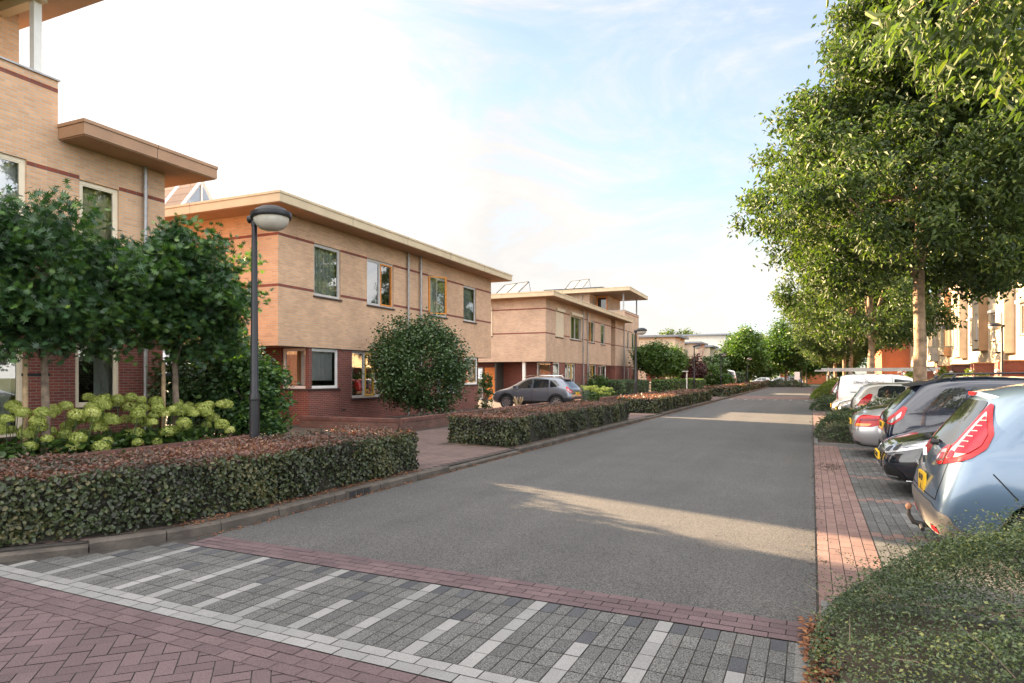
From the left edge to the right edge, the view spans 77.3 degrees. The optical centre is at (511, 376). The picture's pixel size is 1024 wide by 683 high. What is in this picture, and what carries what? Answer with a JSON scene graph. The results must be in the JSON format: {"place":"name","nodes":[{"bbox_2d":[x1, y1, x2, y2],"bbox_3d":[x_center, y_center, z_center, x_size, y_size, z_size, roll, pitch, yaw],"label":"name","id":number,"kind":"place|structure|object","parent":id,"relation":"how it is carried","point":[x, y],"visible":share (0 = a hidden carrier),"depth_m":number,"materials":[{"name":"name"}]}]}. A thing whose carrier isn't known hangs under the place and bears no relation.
{"place":"outdoors","nodes":[
{"label":"outdoors","id":0,"kind":"place"},
{"bbox_2d":[39,408,483,454],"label":"garden soil","id":1,"kind":"structure","parent":0,"point":[296,428],"depth_m":19.66,"materials":[{"name":"brown soil"}]},
{"bbox_2d":[0,400,66,458],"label":"hydrangea","id":2,"kind":"object","parent":1,"relation":"on","point":[33,429],"visible":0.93,"depth_m":9.99,"materials":[{"name":"green plant"}]},
{"bbox_2d":[21,359,49,454],"bbox_3d":[-7.624,0.655,10.249,0.372,1.850,0.074,0,0,-35],"label":"tree stake","id":3,"kind":"object","parent":1,"relation":"on","point":[25,374],"visible":0.65,"depth_m":10.14,"materials":[{"name":"brown wood"}]},
{"bbox_2d":[21,401,113,454],"bbox_3d":[-7.478,1.031,10.763,1.472,1.240,1.146,0,0,25],"label":"hydrangea","id":4,"kind":"object","parent":1,"relation":"on","point":[77,442],"visible":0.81,"depth_m":10.62,"materials":[{"name":"green plant"}]},
{"bbox_2d":[0,178,161,453],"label":"young oak","id":5,"kind":"object","parent":1,"relation":"on","point":[78,295],"visible":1,"depth_m":9.91,"materials":[{"name":"green plant"}]},
{"bbox_2d":[67,393,162,449],"bbox_3d":[-7.134,0.983,11.481,1.411,1.377,1.165,0,0,25],"label":"hydrangea","id":6,"kind":"object","parent":1,"relation":"on","point":[121,438],"visible":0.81,"depth_m":11.33,"materials":[{"name":"green plant"}]},
{"bbox_2d":[112,392,199,446],"bbox_3d":[-6.814,0.989,12.230,1.447,1.380,1.150,0,0,25],"label":"hydrangea","id":7,"kind":"object","parent":1,"relation":"on","point":[170,431],"visible":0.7,"depth_m":12.02,"materials":[{"name":"green plant"}]},
{"bbox_2d":[160,362,178,437],"bbox_3d":[-6.703,0.655,12.545,0.328,1.850,0.074,0,0,-34],"label":"tree stake","id":8,"kind":"object","parent":1,"relation":"on","point":[163,374],"visible":0.6,"depth_m":12.46,"materials":[{"name":"brown wood"}]},
{"bbox_2d":[94,212,274,437],"bbox_3d":[-6.451,-0.849,12.851,3.402,4.860,3.451,0,0,25],"label":"young oak","id":9,"kind":"object","parent":1,"relation":"on","point":[204,301],"visible":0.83,"depth_m":12.22,"materials":[{"name":"green plant"}]},
{"bbox_2d":[150,399,234,441],"bbox_3d":[-6.458,1.041,12.951,1.472,1.180,1.187,0,0,25],"label":"hydrangea","id":10,"kind":"object","parent":1,"relation":"on","point":[203,409],"visible":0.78,"depth_m":12.82,"materials":[{"name":"green plant"}]},
{"bbox_2d":[145,335,286,437],"bbox_3d":[-7.108,0.166,15.357,3.460,2.931,3.322,0,0,-3],"label":"dark shrub","id":11,"kind":"object","parent":1,"relation":"on","point":[193,383],"visible":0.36,"depth_m":14.39,"materials":[{"name":"green plant"}]},
{"bbox_2d":[196,348,299,436],"bbox_3d":[-6.084,0.369,14.865,2.158,2.399,2.124,0,0,25],"label":"dark shrub","id":12,"kind":"object","parent":1,"relation":"on","point":[269,376],"visible":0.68,"depth_m":14.49,"materials":[{"name":"green plant"}]},
{"bbox_2d":[359,306,478,417],"bbox_3d":[-3.169,-0.431,21.940,4.086,3.914,4.209,0,0,-13],"label":"round evergreen","id":13,"kind":"object","parent":1,"relation":"on","point":[398,376],"visible":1,"depth_m":21.19,"materials":[{"name":"green plant"}]},
{"bbox_2d":[474,371,494,408],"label":"climbing plant","id":14,"kind":"object","parent":1,"relation":"on","point":[483,384],"visible":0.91,"depth_m":25.04,"materials":[{"name":"green plant"}]},
{"bbox_2d":[165,190,512,424],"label":"semi detached house","id":15,"kind":"structure","parent":0,"point":[341,283],"depth_m":21.87,"materials":[{"name":"yellow brick"}]},
{"bbox_2d":[165,182,212,205],"bbox_3d":[-15.716,-6.690,27.509,6.690,2.820,2.640,0,0,23],"label":"roof lantern","id":16,"kind":"object","parent":15,"relation":"on","point":[185,194],"visible":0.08,"depth_m":26.21,"materials":[{"name":"white glass"}]},
{"bbox_2d":[280,348,308,390],"bbox_3d":[-6.978,-0.218,20.815,1.160,1.365,0.315,0,0,23],"label":"window","id":17,"kind":"structure","parent":15,"relation":"in","point":[297,355],"depth_m":20.95,"materials":[{"name":"white paint"}]},
{"bbox_2d":[309,348,340,390],"bbox_3d":[-6.307,-0.218,21.225,0.315,1.365,1.540,0,0,23],"label":"window","id":18,"kind":"structure","parent":15,"relation":"in","point":[321,358],"depth_m":21.46,"materials":[{"name":"white paint"}]},
{"bbox_2d":[313,243,342,301],"bbox_3d":[-6.222,-3.422,21.297,0.315,1.755,1.420,0,0,23],"label":"window","id":19,"kind":"structure","parent":15,"relation":"in","point":[324,257],"depth_m":21.51,"materials":[{"name":"glass"}]},
{"bbox_2d":[351,351,379,399],"bbox_3d":[-5.378,-0.033,23.384,0.314,1.735,1.880,0,0,23],"label":"window","id":20,"kind":"structure","parent":15,"relation":"in","point":[370,395],"depth_m":23.27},
{"bbox_2d":[366,258,394,309],"bbox_3d":[-5.027,-3.422,24.071,0.314,1.755,1.780,0,0,23],"label":"window","id":21,"kind":"structure","parent":15,"relation":"in","point":[379,264],"depth_m":24.05,"materials":[{"name":"glass"}]},
{"bbox_2d":[428,275,447,318],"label":"window","id":22,"kind":"structure","parent":15,"relation":"in","point":[435,283],"depth_m":28.08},
{"bbox_2d":[463,285,476,323],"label":"window","id":23,"kind":"structure","parent":15,"relation":"in","point":[467,291],"depth_m":31.05,"materials":[{"name":"glass"}]},
{"bbox_2d":[11,394,734,545],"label":"footway paving","id":24,"kind":"structure","parent":0,"point":[424,442],"depth_m":13.84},
{"bbox_2d":[3,470,418,545],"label":"hedge soil","id":25,"kind":"structure","parent":24,"relation":"on","point":[217,516],"depth_m":7.25,"materials":[{"name":"brown soil"}]},
{"bbox_2d":[0,423,419,547],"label":"clipped hedge","id":26,"kind":"object","parent":25,"relation":"on","point":[53,496],"visible":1,"depth_m":7.17,"materials":[{"name":"green plant"}]},
{"bbox_2d":[246,205,291,438],"bbox_3d":[-3.822,-0.490,10.142,0.625,4.400,0.663,0,0,-34],"label":"street lamp","id":27,"kind":"object","parent":25,"relation":"on","point":[271,218],"visible":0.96,"depth_m":10.15,"materials":[{"name":"metal"}]},
{"bbox_2d":[440,419,632,447],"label":"verge soil","id":28,"kind":"structure","parent":24,"relation":"on","point":[451,443],"depth_m":15.43,"materials":[{"name":"brown soil"}]},
{"bbox_2d":[446,398,630,447],"bbox_3d":[1.301,1.219,19.380,2.074,0.853,10.456,0,0,25],"label":"clipped hedge","id":29,"kind":"object","parent":28,"relation":"on","point":[511,427],"visible":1,"depth_m":15.99,"materials":[{"name":"green plant"}]},
{"bbox_2d":[492,375,581,406],"bbox_3d":[1.224,0.734,31.616,4.309,1.741,2.037,0,0,25],"label":"parked crossover","id":30,"kind":"object","parent":24,"relation":"on","point":[553,389],"visible":0.81,"depth_m":30.75,"materials":[{"name":"grey paint"}]},
{"bbox_2d":[617,390,693,412],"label":"clipped hedge","id":31,"kind":"object","parent":24,"relation":"on","point":[657,402],"visible":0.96,"depth_m":28.91,"materials":[{"name":"green plant"}]},
{"bbox_2d":[0,386,768,552],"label":"footway","id":32,"kind":"structure","parent":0,"point":[40,545],"depth_m":11.96,"materials":[{"name":"grey concrete"}]},
{"bbox_2d":[0,0,217,453],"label":"townhouse","id":33,"kind":"structure","parent":32,"relation":"on","point":[131,178],"depth_m":13.69,"materials":[{"name":"yellow brick"}]},
{"bbox_2d":[0,342,22,440],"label":"window","id":34,"kind":"structure","parent":33,"relation":"in","point":[5,372],"depth_m":12.77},
{"bbox_2d":[0,153,24,217],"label":"window","id":35,"kind":"structure","parent":33,"relation":"in","point":[12,169],"depth_m":12.78,"materials":[{"name":"glass"}]},
{"bbox_2d":[73,343,121,409],"bbox_3d":[-9.292,0.008,14.267,0.315,1.455,1.080,0,0,23],"label":"window","id":36,"kind":"structure","parent":33,"relation":"in","point":[102,374],"depth_m":14.49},
{"bbox_2d":[79,180,116,252],"bbox_3d":[-9.299,-3.425,14.277,0.215,1.650,0.890,0,0,23],"label":"window","id":37,"kind":"structure","parent":33,"relation":"in","point":[104,194],"depth_m":14.50,"materials":[{"name":"glass"}]},
{"bbox_2d":[16,435,248,462],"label":"garden wall","id":38,"kind":"structure","parent":32,"relation":"on","point":[119,451],"depth_m":11.34,"materials":[{"name":"brick"}]},
{"bbox_2d":[300,403,548,430],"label":"garden wall","id":39,"kind":"structure","parent":32,"relation":"on","point":[416,422],"depth_m":19.15,"materials":[{"name":"brick"}]},
{"bbox_2d":[555,286,647,379],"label":"townhouse","id":40,"kind":"structure","parent":32,"relation":"on","point":[622,330],"depth_m":60.47,"materials":[{"name":"beige brick"}]},
{"bbox_2d":[565,279,589,288],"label":"solar collector","id":41,"kind":"object","parent":40,"relation":"on","point":[577,284],"visible":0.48,"depth_m":62.71,"materials":[{"name":"white glass"}]},
{"bbox_2d":[634,328,646,394],"bbox_3d":[7.195,-0.490,35.654,0.663,4.400,0.625,0,0,-25],"label":"street lamp","id":42,"kind":"object","parent":32,"relation":"on","point":[640,331],"visible":0.98,"depth_m":35.69,"materials":[{"name":"metal"}]},
{"bbox_2d":[714,322,776,381],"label":"street tree","id":43,"kind":"object","parent":32,"relation":"on","point":[741,346],"visible":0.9,"depth_m":96.39,"materials":[{"name":"green plant"}]},
{"bbox_2d":[169,377,837,384],"bbox_3d":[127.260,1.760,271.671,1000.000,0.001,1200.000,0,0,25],"label":"ground","id":44,"kind":"structure","parent":0,"point":[773,378],"depth_m":327.49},
{"bbox_2d":[701,351,730,374],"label":"garden shrub","id":45,"kind":"object","parent":44,"relation":"on","point":[722,363],"visible":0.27,"depth_m":82.03,"materials":[{"name":"green plant"}]},
{"bbox_2d":[752,333,789,380],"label":"street tree","id":46,"kind":"object","parent":44,"relation":"on","point":[764,374],"visible":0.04,"depth_m":123.45,"materials":[{"name":"green plant"}]},
{"bbox_2d":[780,372,825,383],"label":"distant brick house","id":47,"kind":"structure","parent":44,"relation":"on","point":[820,380],"depth_m":135.53,"materials":[{"name":"brown brick"}]},
{"bbox_2d":[787,358,827,383],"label":"street tree","id":48,"kind":"object","parent":44,"relation":"on","point":[810,370],"visible":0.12,"depth_m":124.97,"materials":[{"name":"green plant"}]},
{"bbox_2d":[809,357,866,378],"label":"street tree","id":49,"kind":"object","parent":44,"relation":"on","point":[839,373],"visible":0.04,"depth_m":122.94,"materials":[{"name":"green plant"}]},
{"bbox_2d":[0,385,1023,682],"bbox_3d":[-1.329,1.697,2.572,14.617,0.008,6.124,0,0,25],"label":"threshold paving","id":50,"kind":"structure","parent":0,"point":[231,648],"depth_m":4.32,"materials":[{"name":"grey brick"}]},
{"bbox_2d":[346,485,371,498],"bbox_3d":[-2.162,1.645,9.074,0.030,0.110,0.560,0,0,25],"label":"kerb gully","id":51,"kind":"object","parent":50,"relation":"on","point":[365,490],"visible":1,"depth_m":9.05,"materials":[{"name":"metal"}]},
{"bbox_2d":[0,386,769,562],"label":"kerb","id":52,"kind":"structure","parent":50,"relation":"on","point":[149,537],"depth_m":7.33,"materials":[{"name":"concrete"}]},
{"bbox_2d":[669,388,712,403],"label":"clipped hedge","id":53,"kind":"object","parent":50,"relation":"on","point":[701,395],"visible":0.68,"depth_m":39.22,"materials":[{"name":"green plant"}]},
{"bbox_2d":[685,341,707,363],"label":"cream flat roof house","id":54,"kind":"structure","parent":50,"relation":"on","point":[689,347],"depth_m":90.45,"materials":[{"name":"beige brick"}]},
{"bbox_2d":[682,333,731,347],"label":"white block","id":55,"kind":"structure","parent":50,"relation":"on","point":[713,339],"depth_m":124.38,"materials":[{"name":"paint"}]},
{"bbox_2d":[702,362,722,385],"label":"garden shrub","id":56,"kind":"object","parent":50,"relation":"on","point":[710,379],"visible":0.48,"depth_m":75.00,"materials":[{"name":"green plant"}]},
{"bbox_2d":[702,384,738,396],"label":"clipped hedge","id":57,"kind":"object","parent":50,"relation":"on","point":[721,390],"visible":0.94,"depth_m":50.33,"materials":[{"name":"green plant"}]},
{"bbox_2d":[725,395,813,400],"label":"speed table","id":58,"kind":"object","parent":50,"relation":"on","point":[772,398],"visible":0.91,"depth_m":48.45,"materials":[{"name":"red brick"}]},
{"bbox_2d":[762,379,810,386],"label":"groundcover shrub","id":59,"kind":"object","parent":50,"relation":"on","point":[785,383],"visible":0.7,"depth_m":98.54,"materials":[{"name":"green plant"}]},
{"bbox_2d":[786,311,864,377],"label":"plane tree","id":60,"kind":"object","parent":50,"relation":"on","point":[820,359],"visible":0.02,"depth_m":75.13,"materials":[{"name":"green plant"}]},
{"bbox_2d":[796,614,856,682],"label":"fallen leaves","id":61,"kind":"object","parent":50,"relation":"on","point":[805,643],"visible":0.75,"depth_m":3.84,"materials":[{"name":"brown plant"}]},
{"bbox_2d":[785,286,881,374],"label":"plane tree","id":62,"kind":"object","parent":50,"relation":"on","point":[816,357],"visible":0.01,"depth_m":60.35,"materials":[{"name":"green plant"}]},
{"bbox_2d":[814,430,877,447],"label":"island kerb","id":63,"kind":"structure","parent":50,"relation":"on","point":[833,444],"depth_m":15.55,"materials":[{"name":"grey concrete"}]},
{"bbox_2d":[817,431,854,443],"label":"island soil","id":64,"kind":"structure","parent":63,"relation":"in","point":[822,441],"depth_m":16.33,"materials":[{"name":"brown soil"}]},
{"bbox_2d":[810,389,899,443],"bbox_3d":[9.837,1.019,16.896,3.613,1.348,3.943,0,0,25],"label":"groundcover shrub","id":65,"kind":"object","parent":64,"relation":"on","point":[841,432],"visible":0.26,"depth_m":16.75,"materials":[{"name":"green plant"}]},
{"bbox_2d":[720,0,1023,381],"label":"plane tree","id":66,"kind":"object","parent":64,"relation":"on","point":[892,122],"visible":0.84,"depth_m":15.38,"materials":[{"name":"green plant"}]},
{"bbox_2d":[813,397,1023,623],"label":"parking bays","id":67,"kind":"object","parent":50,"relation":"on","point":[835,561],"visible":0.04,"depth_m":7.47,"materials":[{"name":"red brick"}]},
{"bbox_2d":[695,416,907,606],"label":"leaf scraps","id":68,"kind":"object","parent":67,"relation":"on","point":[819,508],"visible":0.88,"depth_m":8.55,"materials":[{"name":"plant"}]},
{"bbox_2d":[849,404,888,446],"bbox_3d":[9.333,1.055,13.131,4.274,1.291,1.737,0,0,25],"label":"parked coupe","id":69,"kind":"object","parent":67,"relation":"on","point":[863,426],"visible":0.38,"depth_m":13.23,"materials":[{"name":"silver metal"}]},
{"bbox_2d":[836,372,912,398],"bbox_3d":[16.243,0.758,27.176,4.433,1.884,1.803,0,0,25],"label":"parked van","id":70,"kind":"object","parent":67,"relation":"on","point":[849,384],"visible":0.34,"depth_m":27.02,"materials":[{"name":"white paint"}]},
{"bbox_2d":[815,368,939,371],"bbox_3d":[15.389,-0.273,27.148,4.600,0.145,0.440,0,0,27],"label":"ladder","id":71,"kind":"object","parent":70,"relation":"on","point":[861,369],"visible":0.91,"depth_m":27.11,"materials":[{"name":"metal"}]},
{"bbox_2d":[849,378,909,409],"bbox_3d":[12.860,0.888,20.589,3.554,1.624,1.661,0,0,25],"label":"parked hatchback","id":72,"kind":"object","parent":67,"relation":"on","point":[867,392],"visible":0.23,"depth_m":20.42,"materials":[{"name":"beige paint"}]},
{"bbox_2d":[875,421,944,481],"bbox_3d":[7.319,0.970,8.829,4.006,1.460,2.000,0,0,25],"label":"parked hatchback","id":73,"kind":"object","parent":67,"relation":"on","point":[897,456],"visible":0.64,"depth_m":8.98,"materials":[{"name":"black paint"}]},
{"bbox_2d":[878,367,1023,441],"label":"parked suv","id":74,"kind":"object","parent":67,"relation":"on","point":[935,400],"visible":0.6,"depth_m":10.74,"materials":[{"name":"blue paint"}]},
{"bbox_2d":[905,384,1023,568],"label":"parked mpv","id":75,"kind":"object","parent":67,"relation":"on","point":[972,453],"visible":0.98,"depth_m":5.48,"materials":[{"name":"blue paint"}]},
{"bbox_2d":[933,399,986,444],"bbox_3d":[4.309,0.432,6.175,0.301,0.412,1.001,0,0,25],"label":"rear window","id":76,"kind":"structure","parent":75,"relation":"in","point":[964,416],"depth_m":6.07,"materials":[{"name":"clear glass"}]},
{"bbox_2d":[821,597,1022,632],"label":"island kerb","id":77,"kind":"structure","parent":50,"relation":"on","point":[825,603],"depth_m":4.42,"materials":[{"name":"grey concrete"}]},
{"bbox_2d":[834,604,1023,682],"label":"island soil","id":78,"kind":"structure","parent":77,"relation":"in","point":[849,657],"depth_m":3.97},
{"bbox_2d":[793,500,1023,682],"bbox_3d":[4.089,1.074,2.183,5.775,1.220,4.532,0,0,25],"label":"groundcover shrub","id":79,"kind":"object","parent":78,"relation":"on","point":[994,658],"visible":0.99,"depth_m":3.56,"materials":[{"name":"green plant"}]},
{"bbox_2d":[826,0,1023,132],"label":"plane tree","id":80,"kind":"object","parent":78,"relation":"on","point":[1009,65],"visible":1,"depth_m":5.50,"materials":[{"name":"green plant"}]},
{"bbox_2d":[216,400,816,623],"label":"road","id":81,"kind":"structure","parent":0,"point":[647,509],"depth_m":7.67,"materials":[{"name":"grey asphalt"}]},
{"bbox_2d":[170,401,715,538],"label":"gutter leaves","id":82,"kind":"object","parent":81,"relation":"on","point":[294,498],"visible":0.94,"depth_m":8.85,"materials":[{"name":"brown plant"}]},
{"bbox_2d":[19,0,1020,376],"label":"sky","id":83,"kind":"structure","parent":0,"point":[547,144],"materials":[{"name":"white"}]},
{"bbox_2d":[478,290,622,399],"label":"semi detached house","id":84,"kind":"structure","parent":0,"point":[551,332],"depth_m":42.30,"materials":[{"name":"beige brick"}]},
{"bbox_2d":[497,281,530,292],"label":"solar collector","id":85,"kind":"object","parent":84,"relation":"on","point":[514,287],"visible":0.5,"depth_m":43.35,"materials":[{"name":"white glass"}]},
{"bbox_2d":[537,362,549,376],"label":"window","id":86,"kind":"structure","parent":84,"relation":"in","point":[543,366],"depth_m":42.18,"materials":[{"name":"orange glass"}]},
{"bbox_2d":[638,334,688,388],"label":"cream flat roof house","id":87,"kind":"structure","parent":0,"point":[674,339],"depth_m":76.30,"materials":[{"name":"beige brick"}]},
{"bbox_2d":[743,387,811,395],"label":"road","id":88,"kind":"structure","parent":0,"point":[794,391],"depth_m":70.30,"materials":[{"name":"grey asphalt"}]},
{"bbox_2d":[762,316,810,380],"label":"street tree","id":89,"kind":"object","parent":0,"point":[785,356],"visible":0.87,"depth_m":101.62,"materials":[{"name":"green plant"}]},
{"bbox_2d":[874,340,909,374],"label":"orange gable house","id":90,"kind":"structure","parent":0,"point":[898,358],"depth_m":74.24,"materials":[{"name":"brick"}]},
{"bbox_2d":[928,291,943,365],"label":"terraced house","id":91,"kind":"structure","parent":0,"point":[935,357],"depth_m":57.24,"materials":[{"name":"white paint"}]},
{"bbox_2d":[927,281,957,378],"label":"terraced house","id":92,"kind":"structure","parent":0,"point":[947,353],"depth_m":51.86,"materials":[{"name":"white paint"}]},
{"bbox_2d":[926,280,975,374],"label":"terraced house","id":93,"kind":"structure","parent":0,"point":[964,353],"depth_m":46.45,"materials":[{"name":"white paint"}]},
{"bbox_2d":[949,286,998,375],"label":"terraced house","id":94,"kind":"structure","parent":0,"point":[983,337],"depth_m":41.01,"materials":[{"name":"white paint"}]},
{"bbox_2d":[969,277,1023,375],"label":"terraced house","id":95,"kind":"structure","parent":0,"point":[1009,314],"depth_m":35.56,"materials":[{"name":"white paint"}]},
{"bbox_2d":[994,360,1023,376],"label":"terraced house","id":96,"kind":"structure","parent":0,"point":[1013,365],"depth_m":32.30,"materials":[{"name":"white paint"}]},
{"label":"far garden soil","id":97,"kind":"structure","parent":0,"visible":0},
{"bbox_2d":[580,385,609,400],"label":"garden hydrangea","id":98,"kind":"object","parent":97,"relation":"on","point":[597,392],"visible":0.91,"depth_m":39.90,"materials":[{"name":"green plant"}]},
{"bbox_2d":[583,372,609,392],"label":"garden shrub","id":99,"kind":"object","parent":97,"relation":"on","point":[601,378],"visible":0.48,"depth_m":44.59,"materials":[{"name":"green plant"}]},
{"bbox_2d":[587,379,649,395],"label":"garden hedge","id":100,"kind":"object","parent":97,"relation":"on","point":[623,386],"visible":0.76,"depth_m":45.70,"materials":[{"name":"green plant"}]},
{"bbox_2d":[628,337,679,389],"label":"globe tree","id":101,"kind":"object","parent":97,"relation":"on","point":[654,358],"visible":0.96,"depth_m":57.59,"materials":[{"name":"green plant"}]},
{"bbox_2d":[661,343,691,378],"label":"globe tree","id":102,"kind":"object","parent":97,"relation":"on","point":[682,362],"visible":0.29,"depth_m":63.11,"materials":[{"name":"green plant"}]},
{"bbox_2d":[650,378,706,392],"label":"garden hedge","id":103,"kind":"object","parent":97,"relation":"on","point":[659,385],"visible":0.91,"depth_m":55.01,"materials":[{"name":"green plant"}]},
{"bbox_2d":[672,353,711,378],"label":"purple shrub","id":104,"kind":"object","parent":97,"relation":"on","point":[700,367],"visible":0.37,"depth_m":71.49,"materials":[{"name":"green plant"}]},
{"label":"right garden","id":105,"kind":"structure","parent":0,"visible":0},
{"bbox_2d":[987,322,1004,375],"bbox_3d":[24.187,-0.490,32.053,0.663,4.400,0.625,0,0,-20],"label":"street lamp","id":106,"kind":"object","parent":105,"relation":"on","point":[994,326],"visible":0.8,"depth_m":31.90,"materials":[{"name":"metal"}]},
{"label":"island soil","id":107,"kind":"structure","parent":0,"visible":0},
{"bbox_2d":[808,389,836,410],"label":"groundcover shrub","id":108,"kind":"object","parent":107,"relation":"on","point":[824,401],"visible":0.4,"depth_m":30.92,"materials":[{"name":"green plant"}]},
{"bbox_2d":[767,79,992,373],"bbox_3d":[17.862,-7.956,31.772,9.793,19.311,10.213,0,0,-10],"label":"plane tree","id":109,"kind":"object","parent":107,"relation":"on","point":[869,328],"visible":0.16,"depth_m":30.61,"materials":[{"name":"green plant"}]},
{"label":"island soil","id":110,"kind":"structure","parent":0,"visible":0},
{"bbox_2d":[810,374,838,399],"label":"groundcover shrub","id":111,"kind":"object","parent":110,"relation":"on","point":[818,391],"visible":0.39,"depth_m":45.40,"materials":[{"name":"green plant"}]},
{"bbox_2d":[777,271,928,373],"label":"plane tree","id":112,"kind":"object","parent":110,"relation":"on","point":[830,349],"visible":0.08,"depth_m":45.68,"materials":[{"name":"green plant"}]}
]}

